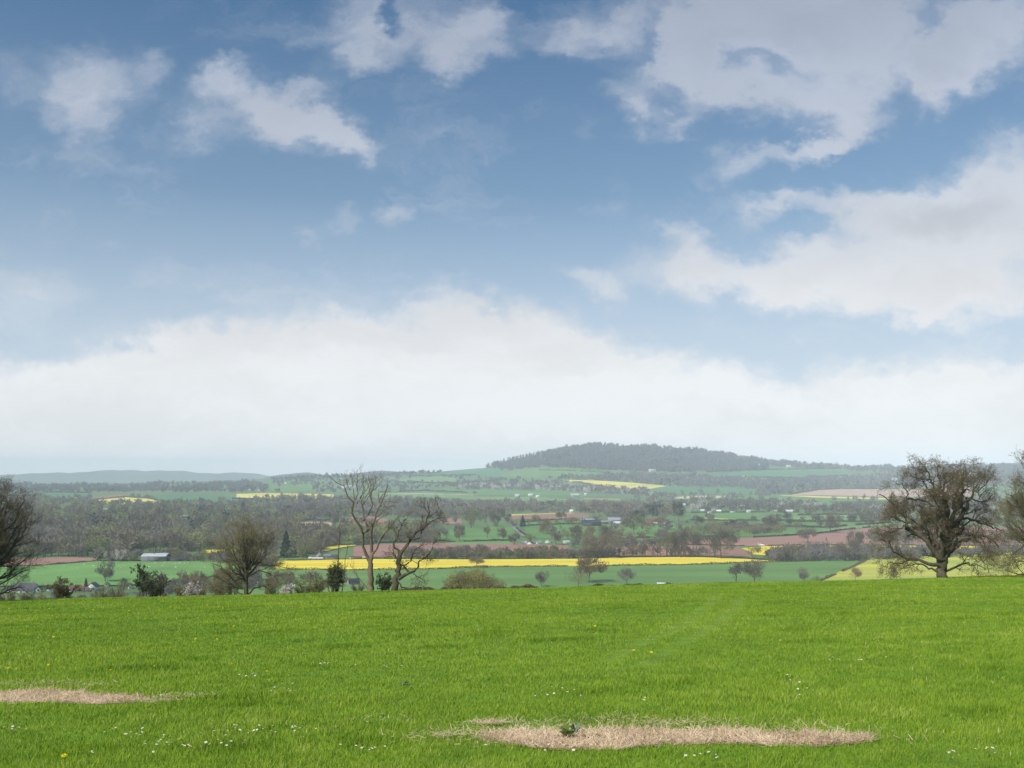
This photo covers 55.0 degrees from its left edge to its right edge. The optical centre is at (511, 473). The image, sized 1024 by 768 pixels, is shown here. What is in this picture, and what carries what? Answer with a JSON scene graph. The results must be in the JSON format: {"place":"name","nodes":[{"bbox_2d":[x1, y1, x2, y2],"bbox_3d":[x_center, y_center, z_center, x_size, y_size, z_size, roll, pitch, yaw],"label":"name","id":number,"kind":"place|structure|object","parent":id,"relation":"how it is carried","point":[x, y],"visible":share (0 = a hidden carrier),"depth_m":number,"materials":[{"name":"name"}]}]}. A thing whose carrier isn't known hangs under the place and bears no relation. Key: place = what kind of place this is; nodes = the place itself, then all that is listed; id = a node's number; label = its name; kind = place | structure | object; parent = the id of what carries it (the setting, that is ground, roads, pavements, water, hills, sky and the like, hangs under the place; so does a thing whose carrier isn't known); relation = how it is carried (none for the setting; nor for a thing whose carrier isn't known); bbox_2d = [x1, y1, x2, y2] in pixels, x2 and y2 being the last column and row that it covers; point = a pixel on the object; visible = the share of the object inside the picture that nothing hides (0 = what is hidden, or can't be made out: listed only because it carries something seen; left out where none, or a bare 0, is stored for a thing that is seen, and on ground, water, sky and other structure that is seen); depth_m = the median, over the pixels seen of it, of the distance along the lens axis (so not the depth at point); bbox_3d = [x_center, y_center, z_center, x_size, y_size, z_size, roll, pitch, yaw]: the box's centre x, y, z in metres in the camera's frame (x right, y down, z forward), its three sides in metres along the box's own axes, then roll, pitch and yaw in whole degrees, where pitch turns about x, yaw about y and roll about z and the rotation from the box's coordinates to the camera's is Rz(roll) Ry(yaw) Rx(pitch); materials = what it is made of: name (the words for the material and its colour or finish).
{"place":"outdoors","nodes":[
{"label":"outdoors","id":0,"kind":"place"},
{"bbox_2d":[4,557,95,564],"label":"ploughed field","id":1,"kind":"structure","parent":0,"point":[65,559],"depth_m":895.28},
{"bbox_2d":[27,493,89,497],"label":"winter wheat field","id":2,"kind":"structure","parent":0,"point":[64,494],"depth_m":3353.61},
{"bbox_2d":[0,470,269,483],"bbox_3d":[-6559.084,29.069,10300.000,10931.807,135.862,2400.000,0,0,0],"label":"hills","id":3,"kind":"structure","parent":0,"point":[118,476],"depth_m":9712.04,"materials":[{"name":"plant"}]},
{"bbox_2d":[150,494,246,503],"bbox_3d":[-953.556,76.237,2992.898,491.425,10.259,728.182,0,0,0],"label":"winter wheat field","id":4,"kind":"structure","parent":0,"point":[213,498],"depth_m":3124.55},
{"bbox_2d":[237,493,333,497],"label":"rape field","id":5,"kind":"structure","parent":0,"point":[251,495],"depth_m":3350.39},
{"bbox_2d":[267,485,312,491],"bbox_3d":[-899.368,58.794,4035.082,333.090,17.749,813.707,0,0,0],"label":"meadow","id":6,"kind":"structure","parent":0,"point":[296,488],"depth_m":4016.96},
{"bbox_2d":[379,493,460,497],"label":"meadow","id":7,"kind":"structure","parent":0,"point":[429,495],"depth_m":3266.63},
{"bbox_2d":[399,477,455,482],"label":"meadow","id":8,"kind":"structure","parent":0,"point":[434,479],"depth_m":4656.49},
{"bbox_2d":[353,543,567,556],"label":"ploughed field","id":9,"kind":"structure","parent":0,"point":[358,551],"depth_m":1075.04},
{"bbox_2d":[441,468,501,476],"bbox_3d":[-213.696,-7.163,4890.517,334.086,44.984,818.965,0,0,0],"label":"meadow","id":10,"kind":"structure","parent":0,"point":[491,472],"depth_m":5019.48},
{"bbox_2d":[436,526,514,541],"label":"meadow","id":11,"kind":"structure","parent":0,"point":[475,533],"depth_m":1286.54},
{"bbox_2d":[462,505,482,527],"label":"budding tree","id":12,"kind":"object","parent":11,"relation":"on","point":[472,511],"visible":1,"depth_m":1435.26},
{"bbox_2d":[488,507,505,524],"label":"bare tree","id":13,"kind":"object","parent":11,"relation":"on","point":[498,516],"visible":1,"depth_m":1473.83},
{"bbox_2d":[451,540,511,543],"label":"meadow","id":14,"kind":"structure","parent":0,"point":[484,542],"depth_m":1136.88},
{"bbox_2d":[440,488,578,495],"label":"meadow","id":15,"kind":"structure","parent":0,"point":[498,492],"depth_m":3455.54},
{"bbox_2d":[0,575,1023,767],"bbox_3d":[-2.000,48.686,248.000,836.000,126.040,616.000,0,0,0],"label":"field","id":16,"kind":"structure","parent":0,"point":[682,641],"depth_m":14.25,"materials":[{"name":"plant"}]},
{"bbox_2d":[0,475,50,599],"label":"bare tree","id":17,"kind":"object","parent":16,"relation":"on","point":[5,544],"visible":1,"depth_m":88.75,"materials":[{"name":"brown plant"}]},
{"bbox_2d":[45,576,81,597],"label":"bush","id":18,"kind":"object","parent":16,"relation":"on","point":[59,590],"visible":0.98,"depth_m":103.58,"materials":[{"name":"green plant"}]},
{"bbox_2d":[0,678,218,704],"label":"straw patch","id":19,"kind":"object","parent":16,"relation":"on","point":[82,696],"visible":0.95,"depth_m":13.20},
{"bbox_2d":[130,563,150,596],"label":"holly bush","id":20,"kind":"object","parent":16,"relation":"on","point":[141,572],"visible":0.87,"depth_m":99.64,"materials":[{"name":"green plant"}]},
{"bbox_2d":[138,570,171,596],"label":"holly bush","id":21,"kind":"object","parent":16,"relation":"on","point":[154,590],"visible":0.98,"depth_m":99.63,"materials":[{"name":"green plant"}]},
{"bbox_2d":[181,581,201,595],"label":"blossom bush","id":22,"kind":"object","parent":16,"relation":"on","point":[195,592],"visible":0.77,"depth_m":109.62,"materials":[{"name":"white plant"}]},
{"bbox_2d":[204,572,227,594],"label":"bush","id":23,"kind":"object","parent":16,"relation":"on","point":[216,590],"visible":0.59,"depth_m":112.11,"materials":[{"name":"green plant"}]},
{"bbox_2d":[218,566,244,594],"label":"bush","id":24,"kind":"object","parent":16,"relation":"on","point":[230,588],"visible":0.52,"depth_m":105.87,"materials":[{"name":"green plant"}]},
{"bbox_2d":[204,514,298,594],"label":"bare tree","id":25,"kind":"object","parent":16,"relation":"on","point":[247,566],"visible":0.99,"depth_m":89.84,"materials":[{"name":"brown plant"}]},
{"bbox_2d":[293,579,312,592],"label":"bush","id":26,"kind":"object","parent":16,"relation":"on","point":[305,590],"visible":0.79,"depth_m":109.75,"materials":[{"name":"green plant"}]},
{"bbox_2d":[307,575,327,592],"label":"bush","id":27,"kind":"object","parent":16,"relation":"on","point":[317,587],"visible":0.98,"depth_m":105.84,"materials":[{"name":"green plant"}]},
{"bbox_2d":[324,560,344,591],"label":"ivy bush","id":28,"kind":"object","parent":16,"relation":"on","point":[335,579],"visible":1,"depth_m":91.83,"materials":[{"name":"green plant"}]},
{"bbox_2d":[329,465,411,590],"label":"dead tree","id":29,"kind":"object","parent":16,"relation":"on","point":[370,584],"visible":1,"depth_m":92.79,"materials":[{"name":"brown plant"}]},
{"bbox_2d":[376,570,392,590],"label":"bush","id":30,"kind":"object","parent":16,"relation":"on","point":[384,585],"visible":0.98,"depth_m":93.67,"materials":[{"name":"green plant"}]},
{"bbox_2d":[383,494,447,590],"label":"gnarled tree","id":31,"kind":"object","parent":16,"relation":"on","point":[397,576],"visible":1,"depth_m":91.97,"materials":[{"name":"brown plant"}]},
{"bbox_2d":[398,585,499,589],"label":"hedge","id":32,"kind":"object","parent":16,"relation":"on","point":[461,587],"visible":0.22,"depth_m":107.05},
{"bbox_2d":[441,565,506,587],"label":"willow thicket","id":33,"kind":"object","parent":16,"relation":"on","point":[479,578],"visible":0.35,"depth_m":133.80,"materials":[{"name":"green plant"}]},
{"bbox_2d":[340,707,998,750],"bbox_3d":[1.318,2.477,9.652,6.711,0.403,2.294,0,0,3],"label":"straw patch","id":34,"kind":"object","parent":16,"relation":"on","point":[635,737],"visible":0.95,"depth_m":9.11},
{"bbox_2d":[870,453,1011,578],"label":"oak tree","id":35,"kind":"object","parent":16,"relation":"on","point":[947,526],"visible":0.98,"depth_m":89.69,"materials":[{"name":"brown plant"}]},
{"bbox_2d":[984,448,1023,576],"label":"bare tree","id":36,"kind":"object","parent":16,"relation":"on","point":[1018,535],"visible":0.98,"depth_m":86.03,"materials":[{"name":"brown plant"}]},
{"bbox_2d":[0,448,1023,599],"bbox_3d":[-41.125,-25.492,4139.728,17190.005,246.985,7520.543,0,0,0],"label":"valley","id":37,"kind":"structure","parent":0,"point":[601,495],"depth_m":3141.35,"materials":[{"name":"plant"}]},
{"bbox_2d":[10,581,38,592],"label":"bungalow","id":38,"kind":"object","parent":37,"relation":"on","point":[30,587],"visible":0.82,"depth_m":662.13,"materials":[{"name":"stone"}]},
{"bbox_2d":[0,590,168,599],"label":"scrub","id":39,"kind":"object","parent":37,"relation":"on","point":[78,596],"visible":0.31,"depth_m":627.53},
{"bbox_2d":[83,536,108,550],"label":"budding tree","id":40,"kind":"object","parent":37,"relation":"on","point":[99,541],"visible":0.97,"depth_m":940.80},
{"bbox_2d":[0,561,240,585],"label":"pasture","id":41,"kind":"structure","parent":37,"relation":"attached to","point":[77,573],"depth_m":794.48,"materials":[{"name":"plant"}]},
{"bbox_2d":[95,560,114,580],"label":"bare tree","id":42,"kind":"object","parent":41,"relation":"on","point":[109,573],"visible":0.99,"depth_m":721.32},
{"bbox_2d":[0,478,268,491],"bbox_3d":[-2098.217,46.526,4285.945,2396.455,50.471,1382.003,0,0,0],"label":"woodland","id":43,"kind":"object","parent":37,"relation":"on","point":[214,486],"visible":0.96,"depth_m":4024.20,"materials":[{"name":"plant"}]},
{"bbox_2d":[0,498,310,529],"bbox_3d":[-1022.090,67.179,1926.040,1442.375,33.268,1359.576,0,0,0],"label":"woodland","id":44,"kind":"object","parent":37,"relation":"on","point":[219,515],"visible":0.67,"depth_m":1643.99,"materials":[{"name":"plant"}]},
{"bbox_2d":[141,553,170,561],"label":"barn","id":45,"kind":"structure","parent":37,"relation":"on","point":[148,557],"depth_m":885.38,"materials":[{"name":"white metal"}]},
{"bbox_2d":[1,516,314,556],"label":"woodland","id":46,"kind":"object","parent":37,"relation":"on","point":[66,538],"visible":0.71,"depth_m":1040.38,"materials":[{"name":"plant"}]},
{"bbox_2d":[1,490,359,509],"bbox_3d":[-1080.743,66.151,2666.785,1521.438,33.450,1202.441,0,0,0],"label":"woodland","id":47,"kind":"object","parent":37,"relation":"on","point":[280,501],"visible":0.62,"depth_m":2560.93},
{"bbox_2d":[90,545,278,567],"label":"scrub","id":48,"kind":"object","parent":37,"relation":"on","point":[99,554],"visible":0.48,"depth_m":894.81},
{"bbox_2d":[154,566,347,595],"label":"scrub","id":49,"kind":"object","parent":37,"relation":"on","point":[252,582],"visible":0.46,"depth_m":708.76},
{"bbox_2d":[279,531,293,557],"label":"conifer tree","id":50,"kind":"object","parent":37,"relation":"on","point":[285,544],"visible":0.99,"depth_m":935.09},
{"bbox_2d":[294,536,319,557],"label":"budding tree","id":51,"kind":"object","parent":37,"relation":"on","point":[309,544],"visible":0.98,"depth_m":936.59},
{"bbox_2d":[271,469,441,479],"bbox_3d":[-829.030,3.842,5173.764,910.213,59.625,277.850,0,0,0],"label":"hill wood","id":52,"kind":"object","parent":37,"relation":"on","point":[327,475],"visible":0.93,"depth_m":5146.50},
{"bbox_2d":[277,516,438,557],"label":"woodland","id":53,"kind":"object","parent":37,"relation":"on","point":[350,530],"visible":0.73,"depth_m":1142.84,"materials":[{"name":"plant"}]},
{"bbox_2d":[284,495,443,518],"bbox_3d":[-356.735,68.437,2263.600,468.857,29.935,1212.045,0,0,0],"label":"woodland","id":54,"kind":"object","parent":37,"relation":"on","point":[331,511],"visible":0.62,"depth_m":1943.06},
{"bbox_2d":[273,474,557,491],"bbox_3d":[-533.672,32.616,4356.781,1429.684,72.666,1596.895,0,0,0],"label":"woodland","id":55,"kind":"object","parent":37,"relation":"on","point":[514,480],"visible":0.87,"depth_m":4155.26,"materials":[{"name":"plant"}]},
{"bbox_2d":[403,544,616,558],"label":"coppice","id":56,"kind":"object","parent":37,"relation":"on","point":[541,550],"visible":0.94,"depth_m":934.53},
{"bbox_2d":[495,444,567,461],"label":"hill wood","id":57,"kind":"object","parent":37,"relation":"on","point":[537,453],"visible":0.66,"depth_m":5213.59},
{"bbox_2d":[430,495,683,520],"bbox_3d":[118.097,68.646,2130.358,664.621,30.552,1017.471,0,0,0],"label":"woodland","id":58,"kind":"object","parent":37,"relation":"on","point":[623,509],"visible":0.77,"depth_m":2044.82,"materials":[{"name":"plant"}]},
{"bbox_2d":[451,480,666,495],"bbox_3d":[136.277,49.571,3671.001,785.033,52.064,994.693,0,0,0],"label":"woodland","id":59,"kind":"object","parent":37,"relation":"on","point":[589,488],"visible":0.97,"depth_m":3609.26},
{"bbox_2d":[432,512,715,540],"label":"woodland","id":60,"kind":"object","parent":37,"relation":"on","point":[660,524],"visible":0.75,"depth_m":1400.02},
{"bbox_2d":[568,525,582,540],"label":"bare tree","id":61,"kind":"object","parent":37,"relation":"on","point":[578,529],"visible":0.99,"depth_m":1102.69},
{"bbox_2d":[565,568,591,585],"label":"bush","id":62,"kind":"object","parent":37,"relation":"on","point":[578,575],"visible":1,"depth_m":686.46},
{"bbox_2d":[486,441,768,471],"bbox_3d":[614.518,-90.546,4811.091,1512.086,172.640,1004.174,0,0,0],"label":"hill wood","id":63,"kind":"object","parent":37,"relation":"on","point":[655,457],"visible":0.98,"depth_m":4828.60,"materials":[{"name":"plant"}]},
{"bbox_2d":[571,532,686,548],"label":"scrub","id":64,"kind":"object","parent":37,"relation":"on","point":[625,540],"visible":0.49,"depth_m":1086.11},
{"bbox_2d":[656,533,677,555],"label":"budding tree","id":65,"kind":"object","parent":37,"relation":"on","point":[666,545],"visible":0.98,"depth_m":942.14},
{"bbox_2d":[672,502,686,521],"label":"bare tree","id":66,"kind":"object","parent":37,"relation":"on","point":[680,512],"visible":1,"depth_m":1618.09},
{"bbox_2d":[707,520,785,535],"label":"woodland","id":67,"kind":"object","parent":37,"relation":"on","point":[748,528],"visible":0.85,"depth_m":1335.36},
{"bbox_2d":[690,519,866,521],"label":"hedge","id":68,"kind":"object","parent":37,"relation":"on","point":[757,520],"visible":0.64,"depth_m":1670.26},
{"bbox_2d":[558,469,1023,493],"bbox_3d":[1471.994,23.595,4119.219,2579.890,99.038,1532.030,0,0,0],"label":"woodland","id":69,"kind":"object","parent":37,"relation":"on","point":[831,481],"visible":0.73,"depth_m":3977.39,"materials":[{"name":"plant"}]},
{"bbox_2d":[752,526,870,536],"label":"hedge","id":70,"kind":"object","parent":37,"relation":"on","point":[834,530],"visible":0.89,"depth_m":1307.71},
{"bbox_2d":[634,488,1010,503],"bbox_3d":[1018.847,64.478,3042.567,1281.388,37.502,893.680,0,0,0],"label":"woodland","id":71,"kind":"object","parent":37,"relation":"on","point":[673,495],"visible":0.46,"depth_m":3003.81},
{"bbox_2d":[786,521,890,527],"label":"hedge","id":72,"kind":"object","parent":37,"relation":"on","point":[816,526],"visible":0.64,"depth_m":1471.49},
{"bbox_2d":[677,494,1016,513],"bbox_3d":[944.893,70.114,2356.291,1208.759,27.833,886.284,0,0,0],"label":"woodland","id":73,"kind":"object","parent":37,"relation":"on","point":[757,504],"visible":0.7,"depth_m":2218.21,"materials":[{"name":"plant"}]},
{"bbox_2d":[834,536,862,560],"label":"bare tree","id":74,"kind":"object","parent":37,"relation":"on","point":[844,547],"visible":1,"depth_m":898.42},
{"bbox_2d":[846,528,864,545],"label":"bare tree","id":75,"kind":"object","parent":37,"relation":"on","point":[860,535],"visible":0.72,"depth_m":1002.98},
{"bbox_2d":[737,455,1023,474],"bbox_3d":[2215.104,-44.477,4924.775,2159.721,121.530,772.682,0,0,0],"label":"hill wood","id":76,"kind":"object","parent":37,"relation":"on","point":[1003,466],"visible":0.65,"depth_m":5092.57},
{"bbox_2d":[763,537,1023,560],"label":"scrub","id":77,"kind":"object","parent":37,"relation":"on","point":[821,551],"visible":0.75,"depth_m":933.74,"materials":[{"name":"plant"}]},
{"bbox_2d":[799,505,1022,524],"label":"woodland","id":78,"kind":"object","parent":37,"relation":"on","point":[878,518],"visible":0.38,"depth_m":1632.95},
{"bbox_2d":[864,525,1023,544],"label":"woodland","id":79,"kind":"object","parent":37,"relation":"on","point":[869,534],"visible":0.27,"depth_m":1127.57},
{"bbox_2d":[0,0,1023,475],"label":"sky","id":80,"kind":"structure","parent":0,"point":[264,237],"materials":[{"name":"blue"}]},
{"bbox_2d":[461,496,566,501],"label":"meadow","id":81,"kind":"structure","parent":0,"point":[502,498],"depth_m":3037.93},
{"bbox_2d":[274,557,775,569],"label":"rape field","id":82,"kind":"structure","parent":0,"point":[363,563],"depth_m":882.88,"materials":[{"name":"plant"}]},
{"bbox_2d":[287,555,777,560],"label":"hedge","id":83,"kind":"object","parent":82,"relation":"on","point":[542,557],"visible":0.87,"depth_m":922.16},
{"bbox_2d":[581,527,618,557],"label":"bare tree","id":84,"kind":"object","parent":82,"relation":"on","point":[603,537],"visible":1,"depth_m":924.54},
{"bbox_2d":[669,526,691,553],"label":"bare tree","id":85,"kind":"object","parent":82,"relation":"on","point":[674,538],"visible":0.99,"depth_m":933.34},
{"bbox_2d":[702,522,740,557],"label":"bare tree","id":86,"kind":"object","parent":82,"relation":"on","point":[715,542],"visible":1,"depth_m":923.86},
{"bbox_2d":[225,561,858,594],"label":"corn field","id":87,"kind":"structure","parent":0,"point":[672,574],"depth_m":777.68,"materials":[{"name":"plant"}]},
{"bbox_2d":[286,560,822,569],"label":"hedge","id":88,"kind":"object","parent":87,"relation":"on","point":[390,568],"visible":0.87,"depth_m":843.06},
{"bbox_2d":[574,549,609,581],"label":"budding tree","id":89,"kind":"object","parent":87,"relation":"on","point":[586,562],"visible":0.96,"depth_m":718.22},
{"bbox_2d":[617,567,636,583],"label":"bare tree","id":90,"kind":"object","parent":87,"relation":"on","point":[626,572],"visible":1,"depth_m":701.13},
{"bbox_2d":[741,558,767,581],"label":"bare tree","id":91,"kind":"object","parent":87,"relation":"on","point":[748,567],"visible":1,"depth_m":706.27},
{"bbox_2d":[507,513,588,519],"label":"ploughed field","id":92,"kind":"structure","parent":0,"point":[550,516],"depth_m":1814.44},
{"bbox_2d":[502,469,602,476],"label":"meadow","id":93,"kind":"structure","parent":0,"point":[540,473],"depth_m":4375.19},
{"bbox_2d":[525,524,613,538],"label":"meadow","id":94,"kind":"structure","parent":0,"point":[532,530],"depth_m":1375.95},
{"bbox_2d":[569,480,663,488],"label":"rape field","id":95,"kind":"structure","parent":0,"point":[627,484],"depth_m":3783.68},
{"bbox_2d":[627,524,695,536],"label":"meadow","id":96,"kind":"structure","parent":0,"point":[653,529],"depth_m":1400.21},
{"bbox_2d":[623,513,645,533],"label":"budding tree","id":97,"kind":"object","parent":96,"relation":"on","point":[639,519],"visible":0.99,"depth_m":1290.18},
{"bbox_2d":[614,545,752,557],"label":"ploughed field","id":98,"kind":"structure","parent":0,"point":[737,551],"depth_m":993.53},
{"bbox_2d":[616,544,717,556],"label":"coppice","id":99,"kind":"object","parent":98,"relation":"on","point":[695,552],"visible":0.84,"depth_m":952.04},
{"bbox_2d":[688,532,706,548],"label":"bare tree","id":100,"kind":"object","parent":98,"relation":"on","point":[696,539],"visible":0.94,"depth_m":1022.98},
{"bbox_2d":[646,487,757,493],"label":"meadow","id":101,"kind":"structure","parent":0,"point":[711,490],"depth_m":3560.26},
{"bbox_2d":[691,513,798,519],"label":"meadow","id":102,"kind":"structure","parent":0,"point":[759,516],"depth_m":1867.13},
{"bbox_2d":[707,528,827,535],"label":"meadow","id":103,"kind":"structure","parent":0,"point":[783,532],"depth_m":1326.89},
{"bbox_2d":[708,469,846,476],"bbox_3d":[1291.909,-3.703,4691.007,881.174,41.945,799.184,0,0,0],"label":"meadow","id":104,"kind":"structure","parent":0,"point":[799,473],"depth_m":4659.90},
{"bbox_2d":[737,496,887,503],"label":"meadow","id":105,"kind":"structure","parent":0,"point":[827,501],"depth_m":2960.66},
{"bbox_2d":[783,522,866,526],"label":"meadow","id":106,"kind":"structure","parent":0,"point":[809,524],"depth_m":1566.60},
{"bbox_2d":[631,526,1023,545],"bbox_3d":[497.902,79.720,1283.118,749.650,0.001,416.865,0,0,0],"label":"ploughed field","id":107,"kind":"structure","parent":0,"point":[836,537],"depth_m":1189.82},
{"bbox_2d":[796,527,817,541],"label":"bare tree","id":108,"kind":"object","parent":107,"relation":"on","point":[804,533],"visible":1,"depth_m":1137.44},
{"bbox_2d":[822,512,841,532],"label":"bare tree","id":109,"kind":"object","parent":107,"relation":"on","point":[830,518],"visible":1,"depth_m":1321.68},
{"bbox_2d":[793,515,866,520],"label":"meadow","id":110,"kind":"structure","parent":0,"point":[808,517],"depth_m":1781.17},
{"bbox_2d":[781,495,894,499],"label":"rape field","id":111,"kind":"structure","parent":0,"point":[832,496],"depth_m":3127.17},
{"bbox_2d":[819,523,890,531],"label":"meadow","id":112,"kind":"structure","parent":0,"point":[858,526],"depth_m":1477.02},
{"bbox_2d":[742,545,1020,554],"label":"rape field","id":113,"kind":"structure","parent":0,"point":[764,548],"depth_m":1047.12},
{"bbox_2d":[792,488,971,496],"bbox_3d":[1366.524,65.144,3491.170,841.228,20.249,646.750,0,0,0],"label":"ploughed field","id":114,"kind":"structure","parent":0,"point":[855,492],"depth_m":3493.95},
{"bbox_2d":[824,552,1023,580],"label":"rape field","id":115,"kind":"structure","parent":0,"point":[868,568],"depth_m":809.58,"materials":[{"name":"plant"}]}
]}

